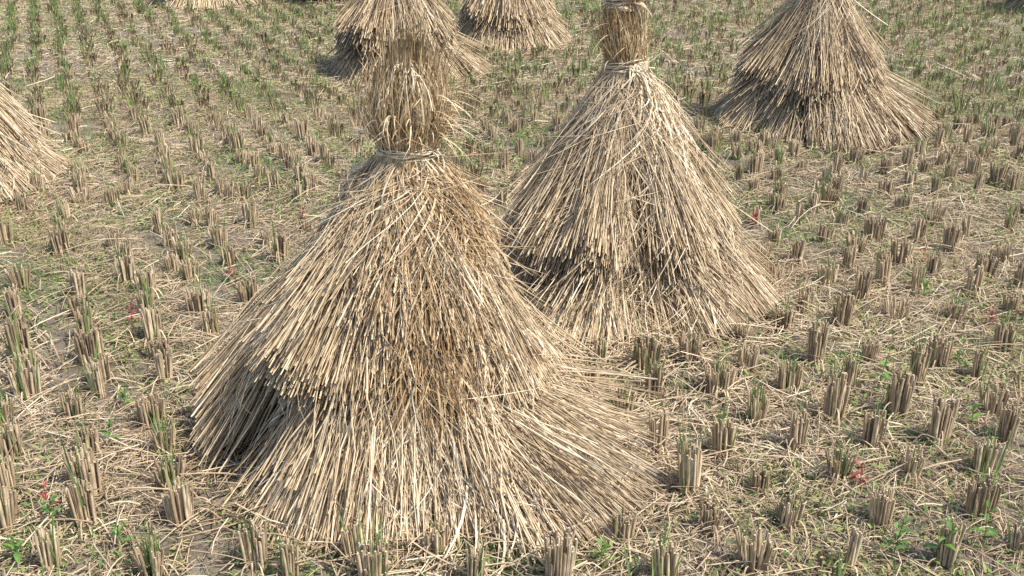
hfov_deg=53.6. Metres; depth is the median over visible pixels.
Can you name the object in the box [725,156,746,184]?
stubble tuft
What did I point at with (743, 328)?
stubble tuft
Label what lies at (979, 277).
stubble tuft
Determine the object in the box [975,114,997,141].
stubble tuft
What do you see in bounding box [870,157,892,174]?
stubble tuft
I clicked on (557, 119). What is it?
stubble tuft
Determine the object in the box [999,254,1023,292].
stubble tuft
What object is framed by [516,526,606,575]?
stubble tuft
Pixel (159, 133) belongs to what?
stubble tuft
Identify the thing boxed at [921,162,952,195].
stubble tuft
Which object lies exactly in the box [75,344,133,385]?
stubble tuft
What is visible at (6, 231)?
stubble tuft
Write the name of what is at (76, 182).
stubble tuft
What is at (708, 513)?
stubble tuft
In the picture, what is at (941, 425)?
stubble tuft
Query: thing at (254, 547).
stubble tuft
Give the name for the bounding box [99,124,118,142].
stubble tuft
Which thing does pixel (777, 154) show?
stubble tuft
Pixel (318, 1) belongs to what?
straw stook
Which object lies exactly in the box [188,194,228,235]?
stubble tuft
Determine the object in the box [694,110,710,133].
stubble tuft
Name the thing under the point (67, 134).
stubble tuft
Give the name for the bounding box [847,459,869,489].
red weed
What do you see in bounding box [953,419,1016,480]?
stubble tuft
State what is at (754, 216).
red weed
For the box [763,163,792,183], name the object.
stubble tuft
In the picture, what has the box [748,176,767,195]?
stubble tuft
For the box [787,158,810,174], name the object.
stubble tuft
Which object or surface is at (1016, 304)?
stubble tuft
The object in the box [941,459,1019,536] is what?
stubble tuft
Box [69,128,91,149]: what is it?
stubble tuft
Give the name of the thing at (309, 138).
stubble tuft
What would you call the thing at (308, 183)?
stubble tuft
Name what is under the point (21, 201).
stubble tuft
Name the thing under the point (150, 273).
stubble tuft
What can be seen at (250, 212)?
stubble tuft
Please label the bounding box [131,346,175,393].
stubble tuft
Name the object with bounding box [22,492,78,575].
stubble tuft
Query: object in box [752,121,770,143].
stubble tuft
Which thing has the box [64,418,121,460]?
stubble tuft
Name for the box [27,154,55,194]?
stubble tuft
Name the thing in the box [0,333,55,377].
stubble tuft
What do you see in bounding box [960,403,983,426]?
green weed
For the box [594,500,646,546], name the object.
stubble tuft
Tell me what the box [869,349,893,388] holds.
green weed
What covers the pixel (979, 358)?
stubble tuft
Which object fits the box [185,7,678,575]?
straw stook
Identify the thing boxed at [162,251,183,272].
stubble tuft
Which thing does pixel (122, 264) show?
stubble tuft
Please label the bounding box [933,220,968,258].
stubble tuft
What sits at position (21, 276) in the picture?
stubble tuft
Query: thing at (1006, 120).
stubble tuft
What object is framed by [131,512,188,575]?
stubble tuft
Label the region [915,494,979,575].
stubble tuft
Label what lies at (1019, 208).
stubble tuft
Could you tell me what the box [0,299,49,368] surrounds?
stubble tuft
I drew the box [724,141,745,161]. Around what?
stubble tuft
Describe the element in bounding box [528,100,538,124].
stubble tuft
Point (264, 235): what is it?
stubble tuft
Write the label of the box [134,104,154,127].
stubble tuft
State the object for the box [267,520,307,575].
stubble tuft
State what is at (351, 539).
stubble tuft
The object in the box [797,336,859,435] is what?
stubble tuft
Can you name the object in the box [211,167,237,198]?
stubble tuft
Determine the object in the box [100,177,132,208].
stubble tuft
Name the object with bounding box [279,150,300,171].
stubble tuft
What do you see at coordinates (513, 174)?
stubble tuft
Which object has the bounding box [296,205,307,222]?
red weed
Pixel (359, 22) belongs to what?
straw stook
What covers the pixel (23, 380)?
stubble tuft
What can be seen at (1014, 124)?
stubble tuft
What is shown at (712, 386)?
stubble tuft
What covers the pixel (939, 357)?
stubble tuft
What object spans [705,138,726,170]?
stubble tuft
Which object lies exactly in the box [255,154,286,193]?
stubble tuft
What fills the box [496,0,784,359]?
straw stook
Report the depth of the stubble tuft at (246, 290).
4.86 m
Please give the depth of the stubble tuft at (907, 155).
6.93 m
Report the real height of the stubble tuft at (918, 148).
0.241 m
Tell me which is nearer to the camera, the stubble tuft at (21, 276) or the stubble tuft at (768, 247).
the stubble tuft at (21, 276)
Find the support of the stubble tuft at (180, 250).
on the field ground at (198, 536)
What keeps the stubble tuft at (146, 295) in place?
on the field ground at (198, 536)
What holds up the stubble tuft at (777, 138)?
on the field ground at (198, 536)
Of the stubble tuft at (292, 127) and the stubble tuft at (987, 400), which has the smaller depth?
the stubble tuft at (987, 400)
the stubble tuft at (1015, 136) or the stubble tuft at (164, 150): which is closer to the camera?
the stubble tuft at (164, 150)
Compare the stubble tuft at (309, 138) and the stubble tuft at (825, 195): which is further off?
the stubble tuft at (309, 138)
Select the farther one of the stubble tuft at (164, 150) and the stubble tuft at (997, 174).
the stubble tuft at (164, 150)
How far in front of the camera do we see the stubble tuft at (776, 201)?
6.09 m
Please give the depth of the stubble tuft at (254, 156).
6.83 m
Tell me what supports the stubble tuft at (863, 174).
on the field ground at (198, 536)
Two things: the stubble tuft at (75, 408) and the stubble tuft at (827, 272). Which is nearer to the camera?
the stubble tuft at (75, 408)
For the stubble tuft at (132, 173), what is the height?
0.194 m
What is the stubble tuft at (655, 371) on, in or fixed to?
on the field ground at (198, 536)
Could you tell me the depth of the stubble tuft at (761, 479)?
3.43 m
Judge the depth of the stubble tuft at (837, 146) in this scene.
7.21 m
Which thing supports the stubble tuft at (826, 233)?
on the field ground at (198, 536)
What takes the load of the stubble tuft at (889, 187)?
on the field ground at (198, 536)
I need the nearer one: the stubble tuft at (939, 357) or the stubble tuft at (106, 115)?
the stubble tuft at (939, 357)
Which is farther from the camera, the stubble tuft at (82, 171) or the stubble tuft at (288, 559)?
the stubble tuft at (82, 171)
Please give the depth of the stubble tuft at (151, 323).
4.46 m
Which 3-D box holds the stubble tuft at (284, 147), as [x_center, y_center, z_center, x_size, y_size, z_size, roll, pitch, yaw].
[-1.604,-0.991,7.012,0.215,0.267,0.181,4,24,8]
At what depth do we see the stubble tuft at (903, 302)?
4.70 m
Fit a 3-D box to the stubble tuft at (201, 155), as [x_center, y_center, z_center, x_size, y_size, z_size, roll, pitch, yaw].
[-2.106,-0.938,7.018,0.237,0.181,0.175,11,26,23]
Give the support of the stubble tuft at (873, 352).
on the field ground at (198, 536)
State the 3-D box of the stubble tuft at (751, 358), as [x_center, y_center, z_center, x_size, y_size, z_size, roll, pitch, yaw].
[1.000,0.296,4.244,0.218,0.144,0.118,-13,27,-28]
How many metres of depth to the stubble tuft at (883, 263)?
5.07 m
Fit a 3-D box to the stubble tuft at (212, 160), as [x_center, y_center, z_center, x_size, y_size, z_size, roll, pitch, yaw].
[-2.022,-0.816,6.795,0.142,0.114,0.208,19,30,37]
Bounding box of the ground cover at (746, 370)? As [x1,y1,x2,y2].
[0,0,1023,575]
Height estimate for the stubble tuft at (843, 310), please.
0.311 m
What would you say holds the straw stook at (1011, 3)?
on the field ground at (198, 536)
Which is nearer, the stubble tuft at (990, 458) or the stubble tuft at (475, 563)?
the stubble tuft at (475, 563)
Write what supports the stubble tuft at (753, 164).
on the field ground at (198, 536)
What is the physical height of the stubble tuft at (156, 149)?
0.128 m
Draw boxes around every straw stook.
[0,77,71,202]
[149,0,266,10]
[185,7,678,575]
[287,0,351,4]
[325,0,492,87]
[453,0,573,52]
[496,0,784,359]
[707,0,940,152]
[999,0,1023,16]
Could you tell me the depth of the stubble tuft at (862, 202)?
6.09 m
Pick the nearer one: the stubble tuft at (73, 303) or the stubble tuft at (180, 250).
the stubble tuft at (73, 303)
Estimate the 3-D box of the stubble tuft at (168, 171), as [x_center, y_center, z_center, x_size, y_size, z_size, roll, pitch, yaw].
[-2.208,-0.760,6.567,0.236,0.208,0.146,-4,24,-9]
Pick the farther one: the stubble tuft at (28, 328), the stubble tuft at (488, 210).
the stubble tuft at (488, 210)
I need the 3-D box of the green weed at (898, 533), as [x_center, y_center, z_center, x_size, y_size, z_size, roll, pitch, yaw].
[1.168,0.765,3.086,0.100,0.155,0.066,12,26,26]
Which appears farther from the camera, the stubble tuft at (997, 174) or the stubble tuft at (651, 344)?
the stubble tuft at (997, 174)
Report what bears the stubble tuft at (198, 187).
on the field ground at (198, 536)
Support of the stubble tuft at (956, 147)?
on the field ground at (198, 536)
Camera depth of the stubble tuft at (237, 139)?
7.22 m
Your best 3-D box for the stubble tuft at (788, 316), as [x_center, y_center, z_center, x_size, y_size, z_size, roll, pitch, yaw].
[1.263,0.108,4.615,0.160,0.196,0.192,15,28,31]
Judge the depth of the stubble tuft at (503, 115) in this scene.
8.00 m
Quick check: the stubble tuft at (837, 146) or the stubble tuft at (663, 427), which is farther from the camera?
the stubble tuft at (837, 146)
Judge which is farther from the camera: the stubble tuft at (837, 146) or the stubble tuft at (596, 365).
the stubble tuft at (837, 146)
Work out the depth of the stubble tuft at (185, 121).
7.83 m
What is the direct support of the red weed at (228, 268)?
on the field ground at (198, 536)
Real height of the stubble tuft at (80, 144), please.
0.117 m
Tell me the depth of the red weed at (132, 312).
4.57 m
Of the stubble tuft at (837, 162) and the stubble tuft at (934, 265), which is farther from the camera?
the stubble tuft at (837, 162)
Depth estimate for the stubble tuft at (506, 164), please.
6.84 m
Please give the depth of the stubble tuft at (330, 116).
8.02 m
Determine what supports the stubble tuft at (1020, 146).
on the field ground at (198, 536)
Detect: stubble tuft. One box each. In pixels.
[0,196,33,246]
[0,252,39,291]
[0,284,41,319]
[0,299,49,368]
[0,309,46,343]
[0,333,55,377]
[0,375,25,425]
[0,408,29,470]
[0,431,19,492]
[0,475,51,552]
[6,345,53,408]
[12,178,35,213]
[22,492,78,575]
[27,100,39,121]
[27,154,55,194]
[33,114,56,130]
[34,103,50,124]
[36,126,59,142]
[42,211,86,260]
[44,204,75,234]
[45,431,118,514]
[48,370,98,436]
[52,188,77,220]
[56,281,92,346]
[56,460,110,545]
[59,266,101,297]
[61,294,91,319]
[63,125,76,142]
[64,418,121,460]
[65,97,88,135]
[66,111,85,125]
[66,157,96,186]
[67,166,88,196]
[68,185,99,207]
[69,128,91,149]
[69,151,96,171]
[69,304,117,368]
[73,140,104,155]
[74,347,131,401]
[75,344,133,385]
[95,108,127,135]
[95,228,124,253]
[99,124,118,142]
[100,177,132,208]
[101,108,113,123]
[104,119,129,147]
[107,239,135,292]
[109,126,129,156]
[112,154,128,173]
[113,228,138,270]
[115,141,130,164]
[118,177,134,195]
[124,160,141,181]
[125,95,140,120]
[126,272,170,320]
[128,251,173,303]
[129,285,180,348]
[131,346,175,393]
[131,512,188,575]
[133,102,151,134]
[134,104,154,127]
[134,391,184,438]
[135,437,200,496]
[138,338,168,368]
[143,461,221,529]
[146,407,187,456]
[147,198,172,236]
[148,142,162,158]
[149,148,174,173]
[151,118,174,147]
[155,136,169,165]
[155,222,182,247]
[156,156,183,185]
[160,218,208,259]
[162,160,191,195]
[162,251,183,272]
[166,100,195,125]
[174,247,201,288]
[177,272,222,316]
[178,126,211,157]
[179,116,200,132]
[179,117,204,135]
[179,196,203,228]
[186,162,220,207]
[187,121,206,150]
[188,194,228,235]
[193,156,215,175]
[194,291,236,343]
[197,146,217,164]
[198,154,214,182]
[204,215,240,249]
[206,110,215,126]
[210,106,222,131]
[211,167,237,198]
[212,242,250,270]
[214,116,237,139]
[217,128,231,147]
[222,119,247,153]
[222,174,238,201]
[222,262,262,312]
[233,148,259,168]
[233,185,269,231]
[233,500,267,575]
[236,178,255,202]
[241,97,251,119]
[241,112,261,133]
[241,150,267,172]
[247,156,266,181]
[251,227,271,253]
[252,114,277,141]
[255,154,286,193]
[262,219,289,267]
[265,127,279,144]
[265,142,277,155]
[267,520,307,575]
[269,130,290,162]
[273,107,291,123]
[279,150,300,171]
[282,168,309,202]
[285,152,316,185]
[286,120,299,132]
[288,118,309,140]
[294,217,315,233]
[301,141,319,158]
[301,171,319,195]
[303,125,320,146]
[310,99,331,120]
[312,130,334,162]
[317,112,336,123]
[322,109,337,131]
[333,504,375,575]
[339,504,390,575]
[422,510,456,569]
[463,518,493,575]
[478,188,495,224]
[481,116,487,134]
[481,121,506,140]
[490,148,517,175]
[493,182,514,206]
[497,102,511,125]
[502,171,520,185]
[507,115,523,133]
[511,131,526,156]
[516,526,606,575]
[519,148,538,164]
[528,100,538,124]
[528,126,550,149]
[545,101,565,133]
[582,351,607,391]
[584,317,610,368]
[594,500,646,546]
[608,371,636,419]
[618,315,678,383]
[624,514,694,575]
[626,345,672,407]
[637,409,675,466]
[664,307,710,371]
[677,407,716,501]
[688,498,733,555]
[689,344,733,404]
[693,133,705,147]
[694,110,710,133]
[695,392,747,460]
[701,123,724,152]
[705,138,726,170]
[709,498,796,575]
[711,125,724,144]
[711,159,724,187]
[711,360,743,403]
[713,111,727,126]
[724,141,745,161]
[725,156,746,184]
[726,309,769,348]
[729,128,748,145]
[733,341,772,377]
[733,374,769,429]
[734,141,770,173]
[739,461,775,505]
[745,194,768,227]
[747,136,767,154]
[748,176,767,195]
[750,240,773,260]
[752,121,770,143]
[754,214,790,246]
[758,140,787,166]
[760,471,819,550]
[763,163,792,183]
[763,185,792,216]
[764,169,795,202]
[765,259,794,289]
[766,132,783,148]
[767,339,814,404]
[770,381,814,461]
[773,292,804,336]
[784,224,819,268]
[785,140,806,157]
[785,190,813,228]
[785,304,840,378]
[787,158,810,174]
[797,279,826,315]
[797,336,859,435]
[803,255,843,291]
[805,166,845,206]
[807,132,821,151]
[807,434,858,493]
[808,180,825,213]
[808,213,842,247]
[811,147,838,187]
[818,281,866,331]
[820,143,850,175]
[821,139,842,157]
[822,522,865,575]
[828,173,849,192]
[829,181,845,210]
[831,212,875,261]
[835,194,853,232]
[835,244,857,275]
[842,334,873,389]
[847,145,874,168]
[847,184,875,217]
[847,337,890,363]
[848,249,876,305]
[852,161,873,185]
[856,390,894,461]
[858,213,886,242]
[858,338,926,421]
[868,481,916,530]
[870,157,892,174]
[872,178,907,197]
[875,237,908,287]
[878,294,916,326]
[880,439,930,494]
[884,182,915,215]
[885,132,901,151]
[890,316,944,395]
[891,235,921,273]
[893,135,918,170]
[896,166,924,191]
[902,200,931,245]
[903,255,929,297]
[912,394,961,456]
[914,130,931,158]
[914,159,942,173]
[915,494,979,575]
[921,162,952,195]
[925,333,968,377]
[926,241,947,282]
[927,121,947,149]
[927,200,951,224]
[929,149,955,164]
[931,111,956,139]
[933,94,949,123]
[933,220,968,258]
[940,154,962,182]
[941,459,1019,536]
[947,142,967,157]
[947,286,979,325]
[951,107,965,131]
[951,123,978,144]
[953,264,999,302]
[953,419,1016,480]
[955,334,999,390]
[959,151,987,176]
[959,361,1021,420]
[961,213,981,240]
[963,160,988,197]
[967,106,982,124]
[972,135,991,161]
[974,241,1008,279]
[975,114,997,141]
[977,303,1023,353]
[980,400,1023,454]
[985,129,1002,152]
[986,151,1010,185]
[988,113,1001,131]
[988,504,1023,568]
[989,237,1015,264]
[992,293,1023,322]
[996,162,1023,192]
[999,201,1023,219]
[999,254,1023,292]
[1000,199,1019,234]
[1001,116,1013,129]
[1005,113,1022,146]
[1008,141,1023,162]
[1010,119,1023,136]
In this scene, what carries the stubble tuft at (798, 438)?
on the field ground at (198, 536)
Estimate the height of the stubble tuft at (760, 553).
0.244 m
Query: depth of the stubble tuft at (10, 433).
3.60 m
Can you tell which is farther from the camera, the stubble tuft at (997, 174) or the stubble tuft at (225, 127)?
the stubble tuft at (225, 127)
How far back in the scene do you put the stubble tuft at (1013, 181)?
6.43 m
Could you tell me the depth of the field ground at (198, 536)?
4.64 m
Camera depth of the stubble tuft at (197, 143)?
7.20 m
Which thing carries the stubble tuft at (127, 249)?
on the field ground at (198, 536)
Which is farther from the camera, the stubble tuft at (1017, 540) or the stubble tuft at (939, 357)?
the stubble tuft at (939, 357)
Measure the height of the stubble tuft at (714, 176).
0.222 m
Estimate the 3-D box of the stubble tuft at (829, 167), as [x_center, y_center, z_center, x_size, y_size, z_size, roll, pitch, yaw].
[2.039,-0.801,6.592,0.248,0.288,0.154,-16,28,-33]
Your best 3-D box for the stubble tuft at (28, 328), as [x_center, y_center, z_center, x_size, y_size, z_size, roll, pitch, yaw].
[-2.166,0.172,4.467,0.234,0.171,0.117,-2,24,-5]
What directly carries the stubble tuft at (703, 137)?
on the field ground at (198, 536)
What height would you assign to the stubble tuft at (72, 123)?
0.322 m
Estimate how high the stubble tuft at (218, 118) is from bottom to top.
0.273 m
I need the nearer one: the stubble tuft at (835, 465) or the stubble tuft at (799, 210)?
the stubble tuft at (835, 465)
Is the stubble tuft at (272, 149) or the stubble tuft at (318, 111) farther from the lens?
the stubble tuft at (318, 111)
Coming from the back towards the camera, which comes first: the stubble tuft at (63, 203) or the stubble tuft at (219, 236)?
the stubble tuft at (63, 203)
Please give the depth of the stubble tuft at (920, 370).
4.13 m
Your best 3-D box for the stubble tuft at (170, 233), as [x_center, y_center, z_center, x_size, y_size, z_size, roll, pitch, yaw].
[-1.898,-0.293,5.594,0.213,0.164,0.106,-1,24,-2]
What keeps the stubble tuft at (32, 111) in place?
on the field ground at (198, 536)
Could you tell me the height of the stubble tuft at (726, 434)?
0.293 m
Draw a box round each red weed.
[40,480,62,507]
[125,298,137,328]
[224,265,240,282]
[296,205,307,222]
[747,209,760,224]
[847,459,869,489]
[978,306,998,324]
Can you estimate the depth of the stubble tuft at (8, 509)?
3.21 m
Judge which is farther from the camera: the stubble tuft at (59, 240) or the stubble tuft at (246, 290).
the stubble tuft at (59, 240)
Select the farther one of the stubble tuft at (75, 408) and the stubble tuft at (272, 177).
the stubble tuft at (272, 177)
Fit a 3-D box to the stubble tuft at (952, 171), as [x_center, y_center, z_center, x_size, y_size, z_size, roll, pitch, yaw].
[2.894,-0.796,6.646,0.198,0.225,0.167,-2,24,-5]
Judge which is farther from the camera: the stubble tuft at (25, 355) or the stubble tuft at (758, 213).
the stubble tuft at (758, 213)
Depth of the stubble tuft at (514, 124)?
7.75 m
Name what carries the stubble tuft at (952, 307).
on the field ground at (198, 536)
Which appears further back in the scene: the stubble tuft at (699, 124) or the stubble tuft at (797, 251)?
the stubble tuft at (699, 124)
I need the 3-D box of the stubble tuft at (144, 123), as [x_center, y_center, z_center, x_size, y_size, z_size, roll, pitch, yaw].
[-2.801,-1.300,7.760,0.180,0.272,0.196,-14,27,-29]
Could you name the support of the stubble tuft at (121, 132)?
on the field ground at (198, 536)
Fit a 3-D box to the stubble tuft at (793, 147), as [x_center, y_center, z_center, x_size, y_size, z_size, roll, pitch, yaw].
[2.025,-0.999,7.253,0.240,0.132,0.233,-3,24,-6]
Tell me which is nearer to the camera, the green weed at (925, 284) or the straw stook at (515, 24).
the green weed at (925, 284)
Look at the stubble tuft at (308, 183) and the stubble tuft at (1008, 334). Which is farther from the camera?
the stubble tuft at (308, 183)
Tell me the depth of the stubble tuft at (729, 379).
4.03 m
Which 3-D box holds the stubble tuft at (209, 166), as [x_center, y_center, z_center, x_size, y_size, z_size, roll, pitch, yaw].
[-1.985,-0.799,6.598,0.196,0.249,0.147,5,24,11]
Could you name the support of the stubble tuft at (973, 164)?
on the field ground at (198, 536)
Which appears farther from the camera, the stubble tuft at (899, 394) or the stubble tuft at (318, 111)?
the stubble tuft at (318, 111)
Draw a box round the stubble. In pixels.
[0,0,1023,575]
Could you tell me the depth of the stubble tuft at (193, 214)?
5.87 m
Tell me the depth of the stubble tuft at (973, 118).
7.97 m
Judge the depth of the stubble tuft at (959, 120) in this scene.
7.85 m
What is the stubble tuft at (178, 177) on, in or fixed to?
on the field ground at (198, 536)
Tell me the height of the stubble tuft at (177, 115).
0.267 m
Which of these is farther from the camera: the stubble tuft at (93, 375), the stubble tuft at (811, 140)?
the stubble tuft at (811, 140)
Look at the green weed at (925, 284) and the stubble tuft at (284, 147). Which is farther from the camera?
the stubble tuft at (284, 147)
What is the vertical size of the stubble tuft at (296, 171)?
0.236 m
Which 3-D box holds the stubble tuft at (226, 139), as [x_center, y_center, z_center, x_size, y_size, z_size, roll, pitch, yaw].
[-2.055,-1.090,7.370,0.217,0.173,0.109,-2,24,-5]
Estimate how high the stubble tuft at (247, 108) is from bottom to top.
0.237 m
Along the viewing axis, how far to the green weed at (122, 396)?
3.97 m
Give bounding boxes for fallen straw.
[0,0,1023,575]
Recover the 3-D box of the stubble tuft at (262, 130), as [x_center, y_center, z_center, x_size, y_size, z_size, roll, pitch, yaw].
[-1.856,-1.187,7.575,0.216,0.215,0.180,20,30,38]
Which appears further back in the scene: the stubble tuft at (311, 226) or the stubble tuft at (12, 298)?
the stubble tuft at (311, 226)
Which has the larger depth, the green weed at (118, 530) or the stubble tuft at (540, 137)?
the stubble tuft at (540, 137)
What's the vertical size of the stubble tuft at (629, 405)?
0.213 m
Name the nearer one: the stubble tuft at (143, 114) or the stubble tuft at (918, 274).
the stubble tuft at (918, 274)
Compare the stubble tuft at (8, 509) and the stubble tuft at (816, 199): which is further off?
the stubble tuft at (816, 199)
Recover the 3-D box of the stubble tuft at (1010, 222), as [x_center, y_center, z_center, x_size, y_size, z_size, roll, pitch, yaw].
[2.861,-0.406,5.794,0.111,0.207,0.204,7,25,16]
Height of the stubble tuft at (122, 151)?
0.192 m
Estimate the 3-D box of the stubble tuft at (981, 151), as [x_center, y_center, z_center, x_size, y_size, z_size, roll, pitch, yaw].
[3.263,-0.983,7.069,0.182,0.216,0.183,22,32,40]
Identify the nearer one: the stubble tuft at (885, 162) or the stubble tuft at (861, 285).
the stubble tuft at (861, 285)
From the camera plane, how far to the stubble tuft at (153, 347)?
4.32 m
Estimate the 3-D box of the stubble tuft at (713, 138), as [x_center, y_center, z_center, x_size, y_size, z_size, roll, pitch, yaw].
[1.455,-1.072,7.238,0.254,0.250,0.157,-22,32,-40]
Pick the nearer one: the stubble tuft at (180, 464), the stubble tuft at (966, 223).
the stubble tuft at (180, 464)
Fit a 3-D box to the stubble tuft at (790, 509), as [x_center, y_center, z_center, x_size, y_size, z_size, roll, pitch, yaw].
[0.896,0.691,3.220,0.131,0.206,0.237,-10,25,-22]
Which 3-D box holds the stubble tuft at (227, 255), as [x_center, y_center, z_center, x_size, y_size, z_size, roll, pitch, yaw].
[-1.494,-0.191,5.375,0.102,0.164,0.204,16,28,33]
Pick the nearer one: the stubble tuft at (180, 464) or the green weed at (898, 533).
the green weed at (898, 533)
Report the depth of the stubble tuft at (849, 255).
5.24 m
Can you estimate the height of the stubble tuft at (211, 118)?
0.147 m
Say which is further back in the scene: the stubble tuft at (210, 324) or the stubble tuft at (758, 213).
the stubble tuft at (758, 213)
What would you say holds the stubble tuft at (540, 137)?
on the field ground at (198, 536)
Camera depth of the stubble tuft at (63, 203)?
5.97 m
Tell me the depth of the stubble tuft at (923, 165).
6.81 m
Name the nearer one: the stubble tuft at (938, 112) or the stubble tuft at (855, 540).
the stubble tuft at (855, 540)
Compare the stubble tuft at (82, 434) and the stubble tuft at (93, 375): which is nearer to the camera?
the stubble tuft at (82, 434)
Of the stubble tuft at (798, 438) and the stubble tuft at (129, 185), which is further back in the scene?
the stubble tuft at (129, 185)
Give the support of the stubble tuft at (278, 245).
on the field ground at (198, 536)
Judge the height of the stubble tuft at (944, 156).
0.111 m
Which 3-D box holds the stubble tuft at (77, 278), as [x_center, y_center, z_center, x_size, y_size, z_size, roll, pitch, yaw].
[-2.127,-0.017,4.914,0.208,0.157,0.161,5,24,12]
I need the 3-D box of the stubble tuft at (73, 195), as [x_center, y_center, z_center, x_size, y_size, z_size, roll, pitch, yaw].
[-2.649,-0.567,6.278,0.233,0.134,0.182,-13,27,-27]
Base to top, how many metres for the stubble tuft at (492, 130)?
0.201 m
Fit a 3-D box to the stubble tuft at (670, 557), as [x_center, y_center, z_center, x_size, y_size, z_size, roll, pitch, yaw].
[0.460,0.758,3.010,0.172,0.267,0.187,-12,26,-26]
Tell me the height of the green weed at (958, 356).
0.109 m
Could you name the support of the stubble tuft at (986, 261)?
on the field ground at (198, 536)
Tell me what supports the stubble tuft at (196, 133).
on the field ground at (198, 536)
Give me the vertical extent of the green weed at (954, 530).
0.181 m
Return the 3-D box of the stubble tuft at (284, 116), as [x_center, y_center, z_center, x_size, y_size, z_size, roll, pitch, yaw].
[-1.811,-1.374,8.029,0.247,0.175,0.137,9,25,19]
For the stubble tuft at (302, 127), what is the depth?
7.60 m
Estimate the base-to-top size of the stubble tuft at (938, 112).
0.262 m
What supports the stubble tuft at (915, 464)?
on the field ground at (198, 536)
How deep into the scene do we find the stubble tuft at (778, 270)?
5.07 m
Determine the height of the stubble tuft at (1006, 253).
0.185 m
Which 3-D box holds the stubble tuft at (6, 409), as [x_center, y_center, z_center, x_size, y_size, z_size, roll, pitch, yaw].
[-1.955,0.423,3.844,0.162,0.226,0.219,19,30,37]
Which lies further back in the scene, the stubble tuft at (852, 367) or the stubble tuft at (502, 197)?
the stubble tuft at (502, 197)
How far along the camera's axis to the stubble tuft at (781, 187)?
6.20 m
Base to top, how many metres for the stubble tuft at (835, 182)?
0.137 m
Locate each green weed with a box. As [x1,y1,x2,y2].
[1,536,23,565]
[40,495,62,523]
[98,419,121,444]
[109,523,141,544]
[116,387,134,409]
[589,538,616,568]
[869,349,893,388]
[878,517,913,558]
[917,278,932,294]
[922,519,961,560]
[948,349,968,370]
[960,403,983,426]
[967,500,998,546]
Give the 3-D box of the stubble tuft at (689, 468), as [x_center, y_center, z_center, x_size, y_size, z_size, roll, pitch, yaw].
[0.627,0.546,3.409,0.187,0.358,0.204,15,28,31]
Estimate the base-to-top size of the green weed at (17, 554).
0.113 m
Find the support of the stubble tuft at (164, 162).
on the field ground at (198, 536)
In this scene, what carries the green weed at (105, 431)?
on the field ground at (198, 536)
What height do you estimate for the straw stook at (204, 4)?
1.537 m
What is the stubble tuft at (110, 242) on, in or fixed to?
on the field ground at (198, 536)
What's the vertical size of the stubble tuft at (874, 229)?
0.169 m
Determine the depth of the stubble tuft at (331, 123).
7.82 m
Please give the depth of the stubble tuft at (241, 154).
6.95 m
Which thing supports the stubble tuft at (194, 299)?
on the field ground at (198, 536)
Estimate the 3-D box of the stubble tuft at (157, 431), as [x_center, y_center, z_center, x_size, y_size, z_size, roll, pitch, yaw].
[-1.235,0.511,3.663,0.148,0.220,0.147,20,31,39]
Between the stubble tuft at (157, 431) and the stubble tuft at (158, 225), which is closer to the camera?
the stubble tuft at (157, 431)
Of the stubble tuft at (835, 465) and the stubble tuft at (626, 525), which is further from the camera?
the stubble tuft at (835, 465)
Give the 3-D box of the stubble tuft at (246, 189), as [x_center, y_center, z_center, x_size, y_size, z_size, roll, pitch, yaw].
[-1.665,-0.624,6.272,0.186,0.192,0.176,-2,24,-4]
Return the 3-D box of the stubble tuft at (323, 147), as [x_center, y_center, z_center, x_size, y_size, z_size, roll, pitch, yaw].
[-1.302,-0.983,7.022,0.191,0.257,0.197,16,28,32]
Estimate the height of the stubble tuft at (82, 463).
0.288 m
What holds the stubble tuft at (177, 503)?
on the field ground at (198, 536)
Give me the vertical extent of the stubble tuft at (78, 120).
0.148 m
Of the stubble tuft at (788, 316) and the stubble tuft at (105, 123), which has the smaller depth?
the stubble tuft at (788, 316)
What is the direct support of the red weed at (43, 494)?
on the field ground at (198, 536)
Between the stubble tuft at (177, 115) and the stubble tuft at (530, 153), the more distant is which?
the stubble tuft at (177, 115)
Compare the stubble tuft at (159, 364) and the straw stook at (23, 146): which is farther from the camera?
the straw stook at (23, 146)
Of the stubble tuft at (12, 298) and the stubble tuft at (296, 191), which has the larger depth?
the stubble tuft at (296, 191)
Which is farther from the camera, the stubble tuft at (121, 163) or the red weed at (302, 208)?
the stubble tuft at (121, 163)
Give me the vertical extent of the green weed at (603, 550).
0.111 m
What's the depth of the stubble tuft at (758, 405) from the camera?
3.81 m
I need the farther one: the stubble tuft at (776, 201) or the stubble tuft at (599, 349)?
the stubble tuft at (776, 201)
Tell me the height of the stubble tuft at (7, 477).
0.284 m
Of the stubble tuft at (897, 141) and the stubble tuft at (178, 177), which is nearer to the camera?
the stubble tuft at (178, 177)
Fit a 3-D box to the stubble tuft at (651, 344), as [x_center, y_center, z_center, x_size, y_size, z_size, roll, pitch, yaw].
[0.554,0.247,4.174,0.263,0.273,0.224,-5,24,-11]
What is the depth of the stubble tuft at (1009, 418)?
3.72 m
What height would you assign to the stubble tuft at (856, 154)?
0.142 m
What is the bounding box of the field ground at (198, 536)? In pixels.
[0,0,1023,575]
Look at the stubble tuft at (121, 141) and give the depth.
7.27 m
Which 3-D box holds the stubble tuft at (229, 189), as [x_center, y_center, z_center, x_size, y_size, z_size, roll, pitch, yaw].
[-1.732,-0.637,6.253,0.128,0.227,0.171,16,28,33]
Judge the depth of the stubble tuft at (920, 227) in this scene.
5.66 m

